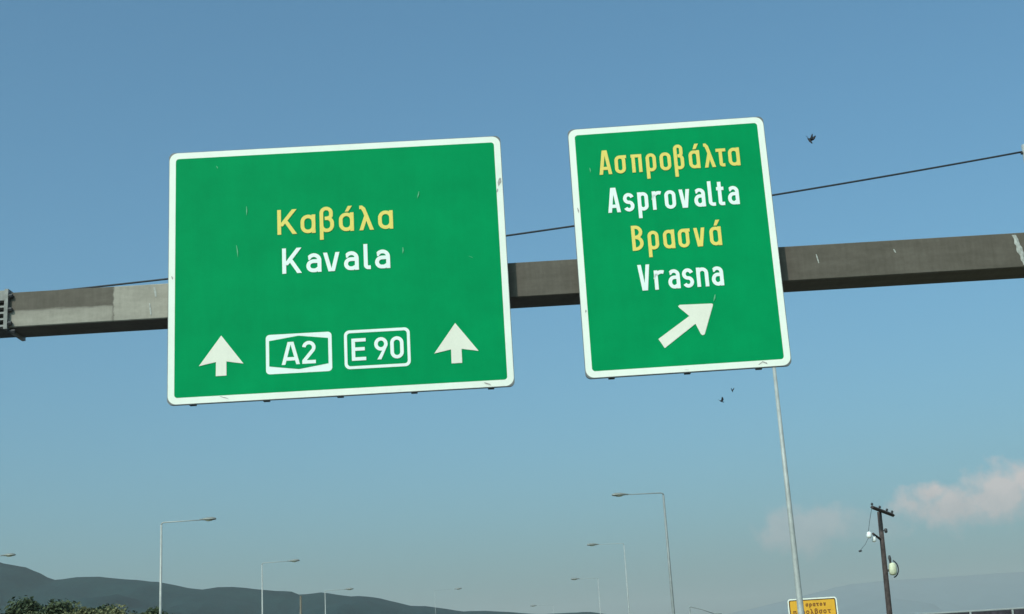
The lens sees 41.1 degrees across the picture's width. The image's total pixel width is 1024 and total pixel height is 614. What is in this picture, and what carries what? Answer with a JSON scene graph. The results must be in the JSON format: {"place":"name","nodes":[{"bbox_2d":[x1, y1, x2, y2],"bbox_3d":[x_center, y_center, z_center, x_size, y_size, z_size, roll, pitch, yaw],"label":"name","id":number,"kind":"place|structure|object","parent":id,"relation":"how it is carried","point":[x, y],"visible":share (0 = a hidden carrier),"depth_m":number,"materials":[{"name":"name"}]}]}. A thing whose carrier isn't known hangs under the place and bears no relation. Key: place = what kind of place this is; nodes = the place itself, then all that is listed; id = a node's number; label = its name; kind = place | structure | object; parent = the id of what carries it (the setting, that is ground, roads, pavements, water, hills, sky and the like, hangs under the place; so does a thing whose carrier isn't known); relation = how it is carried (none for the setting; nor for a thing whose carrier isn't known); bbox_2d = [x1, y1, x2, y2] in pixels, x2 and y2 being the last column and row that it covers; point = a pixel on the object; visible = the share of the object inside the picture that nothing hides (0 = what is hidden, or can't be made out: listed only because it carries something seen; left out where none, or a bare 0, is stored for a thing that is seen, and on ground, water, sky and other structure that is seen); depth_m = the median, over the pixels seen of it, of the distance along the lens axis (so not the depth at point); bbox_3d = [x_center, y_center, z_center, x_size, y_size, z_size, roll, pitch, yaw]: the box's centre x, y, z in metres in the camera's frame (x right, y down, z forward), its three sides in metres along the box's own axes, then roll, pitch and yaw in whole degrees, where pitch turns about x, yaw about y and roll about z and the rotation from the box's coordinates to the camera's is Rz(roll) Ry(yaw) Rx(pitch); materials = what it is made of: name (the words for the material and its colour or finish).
{"place":"outdoors","nodes":[
{"label":"outdoors","id":0,"kind":"place"},
{"bbox_2d":[0,562,601,613],"bbox_3d":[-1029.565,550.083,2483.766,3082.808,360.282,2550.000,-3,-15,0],"label":"hills","id":1,"kind":"structure","parent":0,"point":[139,596],"depth_m":2424.03,"materials":[{"name":"green plant"}]},
{"bbox_2d":[0,0,1023,613],"label":"sky","id":2,"kind":"structure","parent":0,"point":[906,400],"materials":[{"name":"blue"}]},
{"bbox_2d":[806,134,815,142],"bbox_3d":[10.525,-5.958,48.020,0.283,0.406,0.237,-46,-35,23],"label":"bird","id":3,"kind":"object","parent":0,"point":[811,139],"visible":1,"depth_m":48.00},
{"bbox_2d":[729,572,1023,613],"bbox_3d":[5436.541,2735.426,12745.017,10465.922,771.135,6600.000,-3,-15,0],"label":"mountains","id":4,"kind":"structure","parent":0,"point":[963,593],"depth_m":13454.63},
{"label":"ground","id":5,"kind":"structure","parent":0,"visible":0},
{"bbox_2d":[0,553,15,556],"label":"street lamp","id":6,"kind":"object","parent":5,"relation":"on","point":[10,554],"visible":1,"depth_m":87.50,"materials":[{"name":"metal"}]},
{"bbox_2d":[1,595,44,613],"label":"tree","id":7,"kind":"object","parent":5,"relation":"on","point":[26,604],"visible":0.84,"depth_m":95.95,"materials":[{"name":"green plant"}]},
{"bbox_2d":[24,610,54,613],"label":"tree","id":8,"kind":"object","parent":5,"relation":"on","point":[31,612],"visible":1,"depth_m":90.75,"materials":[{"name":"green plant"}]},
{"bbox_2d":[43,598,79,613],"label":"tree","id":9,"kind":"object","parent":5,"relation":"on","point":[55,607],"visible":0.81,"depth_m":98.64,"materials":[{"name":"green plant"}]},
{"bbox_2d":[62,602,95,613],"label":"tree","id":10,"kind":"object","parent":5,"relation":"on","point":[85,610],"visible":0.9,"depth_m":93.42,"materials":[{"name":"green plant"}]},
{"bbox_2d":[76,603,129,613],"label":"tree","id":11,"kind":"object","parent":5,"relation":"on","point":[114,610],"visible":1,"depth_m":92.16,"materials":[{"name":"green plant"}]},
{"bbox_2d":[95,603,119,613],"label":"tree","id":12,"kind":"object","parent":5,"relation":"on","point":[99,607],"visible":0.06,"depth_m":98.21,"materials":[{"name":"green plant"}]},
{"bbox_2d":[122,610,166,613],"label":"tree","id":13,"kind":"object","parent":5,"relation":"on","point":[143,613],"visible":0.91,"depth_m":94.58,"materials":[{"name":"green plant"}]},
{"bbox_2d":[140,606,168,613],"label":"tree","id":14,"kind":"object","parent":5,"relation":"on","point":[154,610],"visible":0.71,"depth_m":100.70,"materials":[{"name":"green plant"}]},
{"bbox_2d":[159,517,215,613],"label":"street lamp","id":15,"kind":"object","parent":5,"relation":"on","point":[160,585],"visible":1,"depth_m":75.10,"materials":[{"name":"metal"}]},
{"bbox_2d":[261,559,299,613],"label":"street lamp","id":16,"kind":"object","parent":5,"relation":"on","point":[294,560],"visible":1,"depth_m":102.69,"materials":[{"name":"metal"}]},
{"bbox_2d":[300,596,301,613],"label":"post","id":17,"kind":"object","parent":5,"relation":"on","point":[300,604],"visible":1,"depth_m":117.61,"materials":[{"name":"grey metal"}]},
{"bbox_2d":[325,588,353,613],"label":"street lamp","id":18,"kind":"object","parent":5,"relation":"on","point":[332,590],"visible":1,"depth_m":136.03,"materials":[{"name":"metal"}]},
{"bbox_2d":[0,233,1023,340],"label":"sign gantry","id":19,"kind":"object","parent":5,"relation":"on","point":[23,315],"visible":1,"depth_m":17.92,"materials":[{"name":"metal"}]},
{"bbox_2d":[167,136,514,405],"bbox_3d":[-2.262,-0.502,17.817,4.410,3.416,0.164,-3,-15,-1],"label":"road sign","id":20,"kind":"object","parent":19,"relation":"attached to","point":[336,270],"visible":1,"depth_m":17.73,"materials":[{"name":"metal"}]},
{"bbox_2d":[568,117,790,379],"bbox_3d":[2.145,-0.798,17.838,2.613,3.428,0.162,-4,-16,1],"label":"road sign","id":21,"kind":"object","parent":19,"relation":"attached to","point":[678,261],"visible":1,"depth_m":17.75,"materials":[{"name":"metal"}]},
{"bbox_2d":[571,578,600,613],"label":"street lamp","id":22,"kind":"object","parent":5,"relation":"on","point":[598,588],"visible":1,"depth_m":140.81,"materials":[{"name":"metal"}]},
{"bbox_2d":[587,543,629,613],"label":"street lamp","id":23,"kind":"object","parent":5,"relation":"on","point":[591,544],"visible":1,"depth_m":103.78,"materials":[{"name":"metal"}]},
{"bbox_2d":[612,492,674,613],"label":"street lamp","id":24,"kind":"object","parent":5,"relation":"on","point":[668,557],"visible":1,"depth_m":74.84,"materials":[{"name":"metal"}]},
{"bbox_2d":[689,607,720,613],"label":"street lamp","id":25,"kind":"object","parent":5,"relation":"on","point":[701,609],"visible":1,"depth_m":146.24,"materials":[{"name":"metal"}]},
{"bbox_2d":[772,367,803,613],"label":"street lamp","id":26,"kind":"object","parent":5,"relation":"on","point":[799,597],"visible":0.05,"depth_m":42.15,"materials":[{"name":"metal"}]},
{"bbox_2d":[787,597,837,613],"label":"information sign","id":27,"kind":"object","parent":5,"relation":"on","point":[823,605],"visible":0.93,"depth_m":58.48,"materials":[{"name":"metal"}]},
{"bbox_2d":[859,503,898,613],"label":"utility pole","id":28,"kind":"object","parent":5,"relation":"on","point":[892,569],"visible":1,"depth_m":58.76,"materials":[{"name":"wood"}]},
{"bbox_2d":[918,607,1023,613],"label":"roadside barrier","id":29,"kind":"object","parent":5,"relation":"on","point":[1019,610],"visible":1,"depth_m":48.56,"materials":[{"name":"grey metal"}]},
{"bbox_2d":[1021,144,1023,159],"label":"cable pole","id":30,"kind":"object","parent":5,"relation":"on","point":[1022,147],"visible":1,"depth_m":29.72,"materials":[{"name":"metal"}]},
{"bbox_2d":[62,151,1022,289],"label":"overhead cable","id":31,"kind":"object","parent":30,"relation":"attached to","point":[573,225],"visible":0.34,"depth_m":29.59,"materials":[{"name":"grey plastic"}]}
]}

